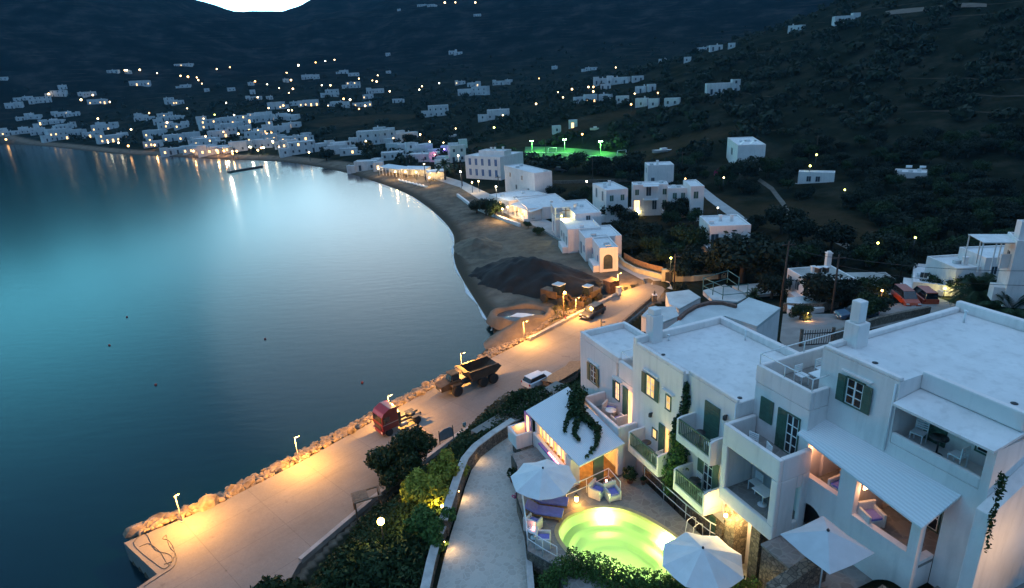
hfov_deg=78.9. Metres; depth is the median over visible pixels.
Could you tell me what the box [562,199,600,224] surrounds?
white house
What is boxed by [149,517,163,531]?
boulder
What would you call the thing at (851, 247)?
garden tree
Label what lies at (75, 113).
white house
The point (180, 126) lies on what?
white house
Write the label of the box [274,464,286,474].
boulder
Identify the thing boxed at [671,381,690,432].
creeper
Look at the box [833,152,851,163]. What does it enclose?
olive tree
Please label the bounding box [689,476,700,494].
balcony table
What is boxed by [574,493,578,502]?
floor lantern
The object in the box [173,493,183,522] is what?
street lamp
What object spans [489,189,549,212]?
white house
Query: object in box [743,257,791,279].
dark tree
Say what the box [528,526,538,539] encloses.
side table
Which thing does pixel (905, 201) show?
olive tree
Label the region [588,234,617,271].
white house
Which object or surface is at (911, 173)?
white house
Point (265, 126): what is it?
white house
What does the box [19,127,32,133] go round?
white house
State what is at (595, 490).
wicker armchair
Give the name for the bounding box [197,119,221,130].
white house
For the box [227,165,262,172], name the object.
floating jetty
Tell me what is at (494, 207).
dark tree
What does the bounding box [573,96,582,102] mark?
white house
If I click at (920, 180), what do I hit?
olive tree
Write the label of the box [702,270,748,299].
pipe railing
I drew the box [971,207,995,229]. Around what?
olive tree
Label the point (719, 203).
lane
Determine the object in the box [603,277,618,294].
site container
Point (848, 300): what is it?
dark tree
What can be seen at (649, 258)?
garden tree
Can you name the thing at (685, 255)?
olive tree
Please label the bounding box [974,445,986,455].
window frame
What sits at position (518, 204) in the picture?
awning restaurant
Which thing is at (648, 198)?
white house
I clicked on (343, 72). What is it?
white house
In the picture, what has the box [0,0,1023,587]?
ground
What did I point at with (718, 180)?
olive tree
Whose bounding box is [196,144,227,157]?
white house
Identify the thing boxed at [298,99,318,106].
white house
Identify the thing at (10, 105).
white house
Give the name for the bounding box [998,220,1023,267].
white stairhead
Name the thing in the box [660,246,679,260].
olive tree
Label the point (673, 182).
olive tree
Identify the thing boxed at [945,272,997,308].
palm tree
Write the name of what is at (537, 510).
sun lounger
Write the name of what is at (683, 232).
dark tree
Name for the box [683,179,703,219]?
white house
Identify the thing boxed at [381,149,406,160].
white house
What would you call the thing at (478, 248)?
sand heap
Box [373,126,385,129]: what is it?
white house
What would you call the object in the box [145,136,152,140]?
white house
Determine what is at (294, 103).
white house
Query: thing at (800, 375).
balcony chair
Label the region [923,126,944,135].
olive tree
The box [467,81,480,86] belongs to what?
white house
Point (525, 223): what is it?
dark tree
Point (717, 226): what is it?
white house
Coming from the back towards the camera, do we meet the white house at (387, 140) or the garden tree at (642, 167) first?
the white house at (387, 140)
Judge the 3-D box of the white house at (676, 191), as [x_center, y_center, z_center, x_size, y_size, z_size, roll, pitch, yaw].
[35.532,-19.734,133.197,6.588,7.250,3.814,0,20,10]
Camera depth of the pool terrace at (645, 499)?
32.28 m
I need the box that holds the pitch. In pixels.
[525,147,623,160]
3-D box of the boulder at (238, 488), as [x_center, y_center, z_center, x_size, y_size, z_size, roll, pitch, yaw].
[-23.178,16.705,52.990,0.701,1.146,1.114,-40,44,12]
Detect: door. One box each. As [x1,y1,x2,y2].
[593,455,603,481]
[603,254,612,268]
[628,391,631,422]
[634,201,639,209]
[646,187,650,195]
[652,200,656,208]
[665,429,669,451]
[703,400,720,439]
[923,423,947,447]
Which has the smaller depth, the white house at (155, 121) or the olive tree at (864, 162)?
the olive tree at (864, 162)
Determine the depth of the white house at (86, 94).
568.26 m
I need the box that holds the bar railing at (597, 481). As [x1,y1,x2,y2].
[566,468,620,496]
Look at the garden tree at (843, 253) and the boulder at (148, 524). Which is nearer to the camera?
the boulder at (148, 524)
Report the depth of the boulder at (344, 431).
60.49 m
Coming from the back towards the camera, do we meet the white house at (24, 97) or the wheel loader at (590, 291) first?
the white house at (24, 97)
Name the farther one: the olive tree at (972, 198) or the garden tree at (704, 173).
the garden tree at (704, 173)
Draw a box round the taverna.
[515,193,564,220]
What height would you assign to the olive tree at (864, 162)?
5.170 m
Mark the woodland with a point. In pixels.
(773, 115)
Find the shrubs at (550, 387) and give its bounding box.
[482,381,563,429]
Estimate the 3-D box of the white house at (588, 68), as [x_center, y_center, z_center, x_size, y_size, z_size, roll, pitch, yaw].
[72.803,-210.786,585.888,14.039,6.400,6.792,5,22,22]
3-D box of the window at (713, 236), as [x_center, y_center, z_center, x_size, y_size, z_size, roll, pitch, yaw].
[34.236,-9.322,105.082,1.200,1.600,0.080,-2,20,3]
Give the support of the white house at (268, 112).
on the ground at (48, 46)
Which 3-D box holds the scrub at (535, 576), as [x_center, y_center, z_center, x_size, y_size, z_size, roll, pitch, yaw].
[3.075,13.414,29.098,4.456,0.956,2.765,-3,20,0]
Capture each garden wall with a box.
[618,255,661,278]
[675,273,725,281]
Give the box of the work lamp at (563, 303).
[563,291,565,317]
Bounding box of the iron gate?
[799,327,835,346]
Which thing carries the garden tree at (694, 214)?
on the ground at (48, 46)
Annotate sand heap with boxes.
[453,237,502,258]
[468,256,635,299]
[484,313,558,348]
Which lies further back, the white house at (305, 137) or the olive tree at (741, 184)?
the white house at (305, 137)
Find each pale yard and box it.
[703,285,745,302]
[732,283,777,296]
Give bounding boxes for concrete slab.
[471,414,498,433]
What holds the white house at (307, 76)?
on the ground at (48, 46)
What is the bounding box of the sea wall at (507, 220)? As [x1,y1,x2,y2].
[457,194,520,226]
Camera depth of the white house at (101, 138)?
400.57 m
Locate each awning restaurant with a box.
[218,146,233,153]
[379,164,410,176]
[401,166,430,176]
[426,169,443,181]
[510,200,542,219]
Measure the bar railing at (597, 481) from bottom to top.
0.924 m
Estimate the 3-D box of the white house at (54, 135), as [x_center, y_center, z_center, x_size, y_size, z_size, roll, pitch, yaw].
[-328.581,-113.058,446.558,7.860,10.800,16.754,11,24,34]
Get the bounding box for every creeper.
[563,384,602,458]
[660,431,690,509]
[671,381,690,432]
[984,471,1008,552]
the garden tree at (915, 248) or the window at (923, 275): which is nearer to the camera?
the window at (923, 275)
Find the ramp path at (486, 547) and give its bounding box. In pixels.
[437,438,527,587]
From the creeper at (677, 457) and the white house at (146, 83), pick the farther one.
the white house at (146, 83)
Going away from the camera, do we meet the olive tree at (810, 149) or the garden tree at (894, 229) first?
the garden tree at (894, 229)
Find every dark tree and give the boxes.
[250,574,313,587]
[307,538,399,587]
[318,149,335,160]
[402,134,416,141]
[468,198,481,212]
[475,197,495,215]
[485,200,504,215]
[523,221,531,227]
[532,226,544,234]
[565,151,588,172]
[585,156,611,172]
[600,204,629,213]
[611,150,646,172]
[622,236,644,252]
[651,246,674,266]
[661,197,688,216]
[669,223,709,246]
[672,281,687,290]
[704,247,736,278]
[706,230,792,282]
[714,165,739,183]
[724,155,761,179]
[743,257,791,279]
[755,273,793,298]
[759,156,785,178]
[764,204,809,234]
[780,215,819,242]
[789,303,814,320]
[795,270,862,303]
[811,219,859,250]
[829,287,861,304]
[855,276,868,286]
[855,285,876,296]
[856,290,886,316]
[858,275,893,297]
[859,231,908,261]
[874,296,895,311]
[878,275,900,289]
[883,252,917,277]
[920,272,943,283]
[938,207,977,234]
[945,276,968,289]
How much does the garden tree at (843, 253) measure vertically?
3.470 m
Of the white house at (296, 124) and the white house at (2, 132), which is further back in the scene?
the white house at (2, 132)
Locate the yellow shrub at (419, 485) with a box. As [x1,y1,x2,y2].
[399,466,452,508]
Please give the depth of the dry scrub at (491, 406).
46.29 m
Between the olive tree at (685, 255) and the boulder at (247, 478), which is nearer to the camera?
the boulder at (247, 478)
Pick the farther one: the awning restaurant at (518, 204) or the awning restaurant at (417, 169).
the awning restaurant at (417, 169)
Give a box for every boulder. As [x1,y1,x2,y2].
[123,522,146,539]
[142,517,164,532]
[145,521,152,527]
[147,512,169,519]
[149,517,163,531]
[163,511,181,524]
[188,502,197,510]
[197,494,218,511]
[225,484,235,491]
[230,489,236,495]
[233,484,244,493]
[241,476,253,483]
[242,478,254,488]
[268,462,279,468]
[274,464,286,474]
[283,457,290,462]
[290,456,299,463]
[340,427,348,435]
[347,426,354,433]
[416,389,425,395]
[421,381,429,387]
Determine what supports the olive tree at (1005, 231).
on the ground at (48, 46)
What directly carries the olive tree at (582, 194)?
on the ground at (48, 46)
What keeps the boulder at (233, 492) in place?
on the rubble
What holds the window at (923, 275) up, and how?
in the white villa at (914, 281)
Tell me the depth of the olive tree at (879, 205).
113.11 m
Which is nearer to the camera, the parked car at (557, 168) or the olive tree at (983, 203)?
the olive tree at (983, 203)
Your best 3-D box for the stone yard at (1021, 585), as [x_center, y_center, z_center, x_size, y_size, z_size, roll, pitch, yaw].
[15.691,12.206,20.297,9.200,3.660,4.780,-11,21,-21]
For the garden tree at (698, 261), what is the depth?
95.61 m
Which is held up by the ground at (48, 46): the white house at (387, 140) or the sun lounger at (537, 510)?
the white house at (387, 140)
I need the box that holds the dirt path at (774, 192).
[758,178,849,249]
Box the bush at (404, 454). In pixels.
[364,423,436,490]
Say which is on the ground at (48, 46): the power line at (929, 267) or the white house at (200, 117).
the white house at (200, 117)
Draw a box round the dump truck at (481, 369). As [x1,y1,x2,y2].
[435,356,501,396]
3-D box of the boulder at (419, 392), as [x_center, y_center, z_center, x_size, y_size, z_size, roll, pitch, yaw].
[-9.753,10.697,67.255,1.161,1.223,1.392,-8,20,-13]
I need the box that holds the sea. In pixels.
[0,143,493,587]
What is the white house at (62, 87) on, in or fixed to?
on the ground at (48, 46)
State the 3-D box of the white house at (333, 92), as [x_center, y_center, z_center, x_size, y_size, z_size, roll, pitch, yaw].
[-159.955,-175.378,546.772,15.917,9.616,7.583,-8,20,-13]
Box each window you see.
[526,415,528,431]
[540,427,563,459]
[711,234,718,242]
[920,272,927,277]
[990,266,997,273]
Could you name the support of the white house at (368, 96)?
on the ground at (48, 46)
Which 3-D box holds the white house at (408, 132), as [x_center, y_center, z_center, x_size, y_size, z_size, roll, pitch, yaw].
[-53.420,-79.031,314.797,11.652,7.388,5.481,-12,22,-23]
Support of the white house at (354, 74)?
on the ground at (48, 46)
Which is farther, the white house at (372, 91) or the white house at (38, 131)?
the white house at (372, 91)
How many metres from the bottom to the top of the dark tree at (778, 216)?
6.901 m
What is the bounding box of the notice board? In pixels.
[438,425,453,444]
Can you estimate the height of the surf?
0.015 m
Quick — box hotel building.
[580,298,1023,587]
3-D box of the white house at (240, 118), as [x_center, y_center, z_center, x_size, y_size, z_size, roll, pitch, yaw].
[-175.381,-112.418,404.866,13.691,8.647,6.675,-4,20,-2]
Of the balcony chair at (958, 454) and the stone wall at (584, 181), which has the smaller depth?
the balcony chair at (958, 454)
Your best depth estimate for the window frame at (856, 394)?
23.92 m
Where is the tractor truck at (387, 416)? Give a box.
[372,400,421,435]
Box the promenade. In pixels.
[384,168,672,288]
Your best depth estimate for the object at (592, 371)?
39.44 m
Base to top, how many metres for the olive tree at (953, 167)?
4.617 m
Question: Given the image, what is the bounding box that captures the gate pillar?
[652,290,657,301]
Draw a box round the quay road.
[124,283,664,587]
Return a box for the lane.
[704,188,746,220]
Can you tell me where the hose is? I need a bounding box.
[133,534,176,586]
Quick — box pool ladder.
[685,516,702,534]
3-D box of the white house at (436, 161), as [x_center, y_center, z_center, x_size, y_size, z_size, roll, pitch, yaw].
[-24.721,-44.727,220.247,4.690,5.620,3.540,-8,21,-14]
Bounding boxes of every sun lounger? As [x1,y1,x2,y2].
[525,499,563,522]
[531,496,568,511]
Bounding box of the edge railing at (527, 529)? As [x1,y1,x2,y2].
[521,494,557,556]
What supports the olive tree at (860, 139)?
on the ground at (48, 46)
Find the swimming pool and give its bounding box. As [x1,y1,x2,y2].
[554,505,678,587]
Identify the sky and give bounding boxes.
[199,0,308,11]
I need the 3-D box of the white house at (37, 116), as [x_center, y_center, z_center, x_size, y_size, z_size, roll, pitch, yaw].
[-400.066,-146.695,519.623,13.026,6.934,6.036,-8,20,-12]
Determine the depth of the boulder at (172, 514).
50.02 m
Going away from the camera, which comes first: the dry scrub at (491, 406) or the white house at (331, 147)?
the dry scrub at (491, 406)
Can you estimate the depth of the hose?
46.07 m
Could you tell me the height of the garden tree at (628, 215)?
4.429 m
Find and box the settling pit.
[486,303,554,329]
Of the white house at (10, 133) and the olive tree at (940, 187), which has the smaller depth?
the olive tree at (940, 187)
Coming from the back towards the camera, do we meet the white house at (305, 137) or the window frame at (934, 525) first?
the white house at (305, 137)
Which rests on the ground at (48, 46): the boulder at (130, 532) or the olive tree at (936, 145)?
the olive tree at (936, 145)
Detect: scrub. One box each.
[308,372,580,587]
[376,391,557,503]
[533,570,552,587]
[542,296,595,321]
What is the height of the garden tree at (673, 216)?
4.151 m
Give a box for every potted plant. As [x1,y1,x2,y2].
[507,467,515,482]
[622,465,637,483]
[640,475,645,484]
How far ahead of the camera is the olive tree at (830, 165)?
149.12 m
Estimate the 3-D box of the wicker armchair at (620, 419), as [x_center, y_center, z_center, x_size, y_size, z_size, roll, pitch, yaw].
[6.207,7.289,36.152,0.720,0.800,0.730,-11,21,-21]
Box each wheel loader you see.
[540,282,576,308]
[571,284,602,308]
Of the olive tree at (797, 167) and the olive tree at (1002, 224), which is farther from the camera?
the olive tree at (797, 167)
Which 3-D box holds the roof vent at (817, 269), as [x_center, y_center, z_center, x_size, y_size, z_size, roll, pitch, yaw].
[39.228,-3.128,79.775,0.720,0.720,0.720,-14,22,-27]
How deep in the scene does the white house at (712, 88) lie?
246.02 m
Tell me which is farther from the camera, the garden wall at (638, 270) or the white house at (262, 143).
the white house at (262, 143)
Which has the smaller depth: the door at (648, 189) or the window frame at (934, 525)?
the window frame at (934, 525)
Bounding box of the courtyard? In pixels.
[780,298,955,351]
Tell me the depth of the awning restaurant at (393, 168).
216.62 m
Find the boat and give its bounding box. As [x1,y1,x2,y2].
[652,148,671,152]
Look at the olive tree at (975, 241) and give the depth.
93.34 m
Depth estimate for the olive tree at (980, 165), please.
130.30 m
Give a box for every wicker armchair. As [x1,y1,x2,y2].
[523,513,542,532]
[535,526,550,549]
[588,478,603,500]
[602,399,616,417]
[603,480,620,502]
[610,412,627,425]
[827,470,840,490]
[857,499,886,527]
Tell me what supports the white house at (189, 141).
on the ground at (48, 46)
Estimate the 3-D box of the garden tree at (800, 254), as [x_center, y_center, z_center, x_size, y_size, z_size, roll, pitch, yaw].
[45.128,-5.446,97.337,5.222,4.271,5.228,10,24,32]
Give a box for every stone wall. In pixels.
[552,178,634,183]
[783,300,839,311]
[830,306,930,339]
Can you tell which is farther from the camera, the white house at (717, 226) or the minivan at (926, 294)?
the white house at (717, 226)
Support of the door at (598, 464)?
in the bar pavilion
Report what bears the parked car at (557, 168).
on the ground at (48, 46)
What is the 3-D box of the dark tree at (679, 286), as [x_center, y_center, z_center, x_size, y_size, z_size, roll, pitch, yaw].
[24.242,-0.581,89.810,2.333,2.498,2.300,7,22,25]
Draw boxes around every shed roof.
[540,367,579,386]
[565,361,580,372]
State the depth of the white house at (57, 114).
523.90 m
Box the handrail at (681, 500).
[644,467,715,535]
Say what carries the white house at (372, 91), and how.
on the ground at (48, 46)
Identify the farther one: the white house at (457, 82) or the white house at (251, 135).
the white house at (457, 82)
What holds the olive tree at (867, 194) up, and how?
on the ground at (48, 46)
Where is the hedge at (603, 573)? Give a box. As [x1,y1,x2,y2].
[536,546,762,587]
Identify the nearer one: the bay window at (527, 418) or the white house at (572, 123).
the bay window at (527, 418)
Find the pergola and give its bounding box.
[963,234,1014,272]
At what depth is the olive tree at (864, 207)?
118.50 m
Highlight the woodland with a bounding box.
[1,0,1023,174]
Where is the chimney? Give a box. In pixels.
[824,251,832,266]
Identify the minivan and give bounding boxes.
[891,284,921,305]
[913,286,938,303]
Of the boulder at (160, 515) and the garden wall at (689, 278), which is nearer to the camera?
the boulder at (160, 515)
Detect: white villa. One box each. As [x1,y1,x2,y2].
[903,263,958,291]
[924,254,980,295]
[958,245,1004,294]
[987,232,1023,308]
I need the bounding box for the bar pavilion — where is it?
[508,387,624,488]
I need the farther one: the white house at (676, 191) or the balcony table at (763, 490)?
the white house at (676, 191)
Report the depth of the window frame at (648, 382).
32.99 m
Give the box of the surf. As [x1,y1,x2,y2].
[373,181,491,330]
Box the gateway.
[661,268,676,281]
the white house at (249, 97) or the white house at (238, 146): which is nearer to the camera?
the white house at (238, 146)
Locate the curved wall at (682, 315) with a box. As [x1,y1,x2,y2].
[677,301,736,320]
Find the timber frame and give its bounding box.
[351,485,382,519]
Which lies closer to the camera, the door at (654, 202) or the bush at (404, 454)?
the bush at (404, 454)
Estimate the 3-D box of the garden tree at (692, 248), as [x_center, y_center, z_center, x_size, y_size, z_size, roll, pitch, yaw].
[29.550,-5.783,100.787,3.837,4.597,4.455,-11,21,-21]
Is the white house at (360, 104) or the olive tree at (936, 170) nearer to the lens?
the olive tree at (936, 170)
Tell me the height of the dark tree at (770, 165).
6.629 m
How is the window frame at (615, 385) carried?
in the hotel building
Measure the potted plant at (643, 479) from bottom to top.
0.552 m
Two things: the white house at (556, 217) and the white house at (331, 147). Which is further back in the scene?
the white house at (331, 147)
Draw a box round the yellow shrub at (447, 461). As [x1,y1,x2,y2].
[426,447,470,487]
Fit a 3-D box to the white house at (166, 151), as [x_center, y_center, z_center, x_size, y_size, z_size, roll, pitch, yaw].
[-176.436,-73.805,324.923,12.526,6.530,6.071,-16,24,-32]
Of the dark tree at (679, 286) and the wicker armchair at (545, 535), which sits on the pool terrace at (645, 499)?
the wicker armchair at (545, 535)
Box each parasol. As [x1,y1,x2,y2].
[511,459,576,503]
[662,532,743,587]
[780,516,873,587]
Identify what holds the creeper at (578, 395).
on the bar pavilion
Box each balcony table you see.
[605,407,615,414]
[642,439,650,455]
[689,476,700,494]
[695,429,705,447]
[752,484,769,507]
[808,369,820,377]
[929,433,949,455]
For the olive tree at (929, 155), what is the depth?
142.19 m
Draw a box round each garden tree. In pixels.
[545,185,566,194]
[560,164,569,171]
[580,185,590,193]
[607,218,636,235]
[615,209,639,222]
[623,229,645,241]
[633,163,644,175]
[635,250,659,264]
[639,235,666,251]
[653,228,677,243]
[660,210,682,226]
[664,242,684,255]
[681,243,704,254]
[682,171,697,179]
[683,251,707,273]
[685,208,703,226]
[699,170,709,178]
[744,217,758,232]
[748,214,767,228]
[750,231,772,245]
[784,243,819,266]
[794,239,827,261]
[832,249,853,266]
[847,244,861,253]
[852,244,885,266]
[876,224,907,236]
[905,237,920,254]
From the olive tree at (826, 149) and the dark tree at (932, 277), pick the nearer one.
the dark tree at (932, 277)
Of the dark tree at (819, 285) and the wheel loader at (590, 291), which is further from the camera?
the wheel loader at (590, 291)
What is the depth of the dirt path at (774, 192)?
142.71 m
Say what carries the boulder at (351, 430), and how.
on the rubble
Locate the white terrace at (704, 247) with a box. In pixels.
[700,244,709,251]
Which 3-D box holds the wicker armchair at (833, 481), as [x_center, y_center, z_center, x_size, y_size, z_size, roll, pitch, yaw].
[13.155,7.613,24.843,0.730,0.800,0.720,-11,21,-21]
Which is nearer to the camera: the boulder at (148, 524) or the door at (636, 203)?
the boulder at (148, 524)
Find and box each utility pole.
[672,254,680,282]
[779,241,795,309]
[830,254,845,313]
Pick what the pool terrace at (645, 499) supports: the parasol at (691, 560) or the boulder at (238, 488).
the parasol at (691, 560)
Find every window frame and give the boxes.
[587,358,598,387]
[611,376,621,401]
[641,368,658,402]
[651,427,657,440]
[661,388,674,411]
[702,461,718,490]
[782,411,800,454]
[835,368,872,415]
[927,514,941,533]
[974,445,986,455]
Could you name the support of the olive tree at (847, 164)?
on the ground at (48, 46)
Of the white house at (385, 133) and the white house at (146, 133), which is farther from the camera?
the white house at (146, 133)
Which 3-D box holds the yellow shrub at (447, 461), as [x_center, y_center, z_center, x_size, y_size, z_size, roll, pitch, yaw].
[-3.776,10.357,36.481,2.182,2.493,2.523,14,26,40]
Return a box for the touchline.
[527,152,611,157]
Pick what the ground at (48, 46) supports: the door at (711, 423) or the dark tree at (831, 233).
the dark tree at (831, 233)
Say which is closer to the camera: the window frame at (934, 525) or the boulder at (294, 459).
the window frame at (934, 525)
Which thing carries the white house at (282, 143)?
on the ground at (48, 46)
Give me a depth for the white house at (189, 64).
664.86 m
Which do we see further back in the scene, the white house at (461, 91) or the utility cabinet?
the white house at (461, 91)
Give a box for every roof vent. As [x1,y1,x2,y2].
[814,266,822,272]
[822,265,829,272]
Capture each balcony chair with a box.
[651,449,662,461]
[689,470,702,488]
[747,470,763,493]
[749,431,758,442]
[766,441,772,451]
[793,363,809,384]
[813,358,821,376]
[908,418,929,444]
[947,445,970,466]
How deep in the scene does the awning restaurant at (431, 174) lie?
200.64 m
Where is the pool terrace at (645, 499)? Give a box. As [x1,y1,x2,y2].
[511,447,744,587]
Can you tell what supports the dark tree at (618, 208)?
on the ground at (48, 46)
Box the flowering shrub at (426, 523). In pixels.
[402,502,456,554]
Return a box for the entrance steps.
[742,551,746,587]
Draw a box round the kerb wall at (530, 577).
[524,531,533,587]
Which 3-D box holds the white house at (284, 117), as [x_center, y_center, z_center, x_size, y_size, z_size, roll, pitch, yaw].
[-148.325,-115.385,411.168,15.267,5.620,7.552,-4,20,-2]
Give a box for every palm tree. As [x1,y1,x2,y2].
[436,159,452,179]
[743,288,762,300]
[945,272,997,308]
[977,291,1023,318]
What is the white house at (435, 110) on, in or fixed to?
on the ground at (48, 46)
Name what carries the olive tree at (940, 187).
on the ground at (48, 46)
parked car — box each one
[521,370,551,388]
[554,166,567,171]
[579,301,605,319]
[834,305,879,319]
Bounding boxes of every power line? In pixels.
[839,265,1023,285]
[841,257,1004,270]
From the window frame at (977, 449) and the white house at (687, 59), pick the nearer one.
the window frame at (977, 449)
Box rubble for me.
[137,305,574,535]
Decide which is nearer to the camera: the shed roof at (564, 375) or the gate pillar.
the shed roof at (564, 375)
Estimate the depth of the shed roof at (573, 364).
69.17 m
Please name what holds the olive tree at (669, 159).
on the ground at (48, 46)
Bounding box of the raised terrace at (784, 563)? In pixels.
[758,535,886,587]
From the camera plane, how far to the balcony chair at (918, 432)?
22.66 m
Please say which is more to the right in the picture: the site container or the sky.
the site container
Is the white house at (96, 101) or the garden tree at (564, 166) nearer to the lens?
the garden tree at (564, 166)
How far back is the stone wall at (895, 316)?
69.01 m
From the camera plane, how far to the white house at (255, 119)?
402.40 m
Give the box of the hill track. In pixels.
[885,3,986,13]
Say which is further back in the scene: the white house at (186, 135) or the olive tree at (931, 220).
the white house at (186, 135)
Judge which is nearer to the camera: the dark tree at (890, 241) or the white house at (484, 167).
the dark tree at (890, 241)
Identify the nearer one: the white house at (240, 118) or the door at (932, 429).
the door at (932, 429)
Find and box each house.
[0,129,7,136]
[4,102,14,108]
[4,130,18,136]
[13,97,22,101]
[13,101,23,107]
[15,116,24,120]
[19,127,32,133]
[22,95,32,99]
[24,114,42,119]
[28,96,51,103]
[29,126,44,135]
[37,119,65,124]
[39,128,69,142]
[44,89,67,96]
[52,125,70,129]
[53,111,63,116]
[56,121,76,127]
[57,84,67,89]
[62,111,79,116]
[67,128,86,136]
[81,91,96,97]
[81,130,103,137]
[87,98,108,104]
[90,122,118,131]
[94,133,125,143]
[106,69,119,73]
[129,80,150,86]
[134,114,148,121]
[142,129,167,137]
[143,140,163,147]
[145,116,154,120]
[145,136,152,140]
[152,119,162,124]
[157,111,172,116]
[157,122,176,129]
[159,147,186,156]
[160,114,184,120]
[162,133,177,141]
[163,97,173,104]
[170,100,184,105]
[173,122,188,130]
[174,63,193,66]
[175,83,191,87]
[177,131,200,141]
[182,144,205,154]
[187,136,204,144]
[191,136,225,144]
[192,145,213,154]
[195,115,206,123]
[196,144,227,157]
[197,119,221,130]
[207,127,237,137]
[214,122,240,129]
[215,116,234,122]
[222,140,247,152]
[227,87,235,91]
[229,115,251,123]
[239,124,251,133]
[239,130,262,139]
[245,96,261,100]
[246,114,274,123]
[246,137,275,148]
[247,113,273,121]
[253,127,264,132]
[256,111,271,114]
[261,123,272,131]
[261,133,276,140]
[267,101,289,109]
[268,124,289,133]
[274,114,299,120]
[274,138,297,149]
[276,134,284,140]
[278,139,315,157]
[279,134,298,139]
[286,115,297,120]
[288,121,301,127]
[289,101,297,105]
[295,134,313,140]
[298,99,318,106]
[301,74,312,79]
[310,140,332,152]
[313,74,319,79]
[320,89,338,97]
[324,140,344,150]
[327,100,342,106]
[328,141,351,154]
[336,70,348,73]
[339,146,362,155]
[342,81,360,88]
[342,101,349,107]
[346,159,379,173]
[348,72,358,75]
[348,129,380,145]
[352,102,363,106]
[362,93,373,98]
[364,101,371,106]
[366,88,383,93]
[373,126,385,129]
[373,129,402,143]
[373,161,383,171]
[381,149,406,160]
[385,138,392,147]
[386,141,399,150]
[391,142,416,153]
[392,98,404,102]
[394,130,417,140]
[404,142,432,152]
[407,151,439,161]
[421,104,448,116]
[434,158,448,168]
[436,155,448,158]
[441,143,453,150]
[447,144,465,162]
[455,80,464,85]
[457,88,470,95]
[458,139,467,147]
[465,151,522,179]
[466,85,489,95]
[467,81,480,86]
[478,108,509,121]
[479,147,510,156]
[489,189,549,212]
[492,80,504,84]
[504,163,551,192]
[505,79,512,84]
[550,202,570,235]
[552,125,560,134]
[558,218,600,252]
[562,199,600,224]
[569,119,576,128]
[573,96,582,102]
[576,225,621,260]
[581,66,597,71]
[583,94,596,102]
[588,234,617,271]
[593,77,605,86]
[593,180,627,222]
[599,92,612,100]
[600,82,610,88]
[606,76,630,84]
[616,95,628,103]
[628,180,667,215]
[631,75,643,82]
[635,84,646,93]
[635,96,648,107]
[641,306,678,331]
[644,160,673,182]
[647,84,655,91]
[648,98,659,108]
[662,185,686,217]
[664,97,680,106]
[665,290,700,314]
[668,297,780,340]
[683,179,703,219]
[684,57,690,62]
[699,214,750,251]
[705,79,740,95]
[709,43,722,51]
[726,137,765,169]
[728,43,734,48]
[787,24,805,33]
[787,265,855,301]
[795,170,834,183]
[831,12,860,25]
[847,272,901,294]
[895,165,926,177]
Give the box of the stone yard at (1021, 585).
[934,583,1023,587]
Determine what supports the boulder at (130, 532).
on the rubble
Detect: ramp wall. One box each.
[420,526,446,587]
[440,418,515,535]
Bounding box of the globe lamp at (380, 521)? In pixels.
[377,518,384,544]
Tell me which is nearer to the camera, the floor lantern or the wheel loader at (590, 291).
the floor lantern
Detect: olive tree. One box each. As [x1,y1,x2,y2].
[567,189,579,199]
[573,188,588,199]
[625,185,631,198]
[626,172,637,180]
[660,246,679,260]
[663,158,677,161]
[664,260,693,276]
[665,251,694,267]
[668,179,682,184]
[673,162,685,172]
[674,172,682,180]
[714,176,727,188]
[731,177,753,192]
[778,179,794,190]
[783,239,801,248]
[791,144,807,156]
[793,164,804,173]
[793,190,808,199]
[800,186,816,197]
[803,145,819,157]
[813,142,825,150]
[817,154,834,162]
[819,145,832,153]
[819,160,838,170]
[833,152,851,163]
[834,142,849,150]
[839,192,863,207]
[841,160,856,169]
[850,156,874,173]
[850,187,876,202]
[853,135,867,147]
[856,200,876,216]
[869,129,888,144]
[869,200,897,224]
[871,164,897,183]
[878,195,912,210]
[884,173,906,189]
[902,221,939,244]
[914,176,932,188]
[915,241,953,259]
[917,216,940,226]
[922,150,939,163]
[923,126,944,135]
[927,164,949,177]
[928,140,951,151]
[930,223,948,238]
[931,180,954,197]
[939,162,966,179]
[940,240,974,254]
[943,130,960,140]
[943,234,982,250]
[949,172,969,182]
[957,228,983,237]
[967,196,988,201]
[968,197,995,210]
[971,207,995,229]
[972,160,992,172]
[989,227,1014,233]
[993,219,1016,230]
[1003,196,1021,205]
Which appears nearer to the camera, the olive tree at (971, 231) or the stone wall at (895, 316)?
the stone wall at (895, 316)
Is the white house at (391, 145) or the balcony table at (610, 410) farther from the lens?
the white house at (391, 145)
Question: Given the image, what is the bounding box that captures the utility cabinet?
[616,286,621,295]
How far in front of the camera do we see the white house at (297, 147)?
286.68 m
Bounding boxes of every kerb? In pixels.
[298,426,467,563]
[528,293,617,341]
[544,230,578,252]
[621,296,651,321]
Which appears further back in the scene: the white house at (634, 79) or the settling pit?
the white house at (634, 79)
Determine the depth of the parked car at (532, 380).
66.44 m
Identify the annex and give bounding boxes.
[787,296,824,313]
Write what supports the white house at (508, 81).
on the ground at (48, 46)

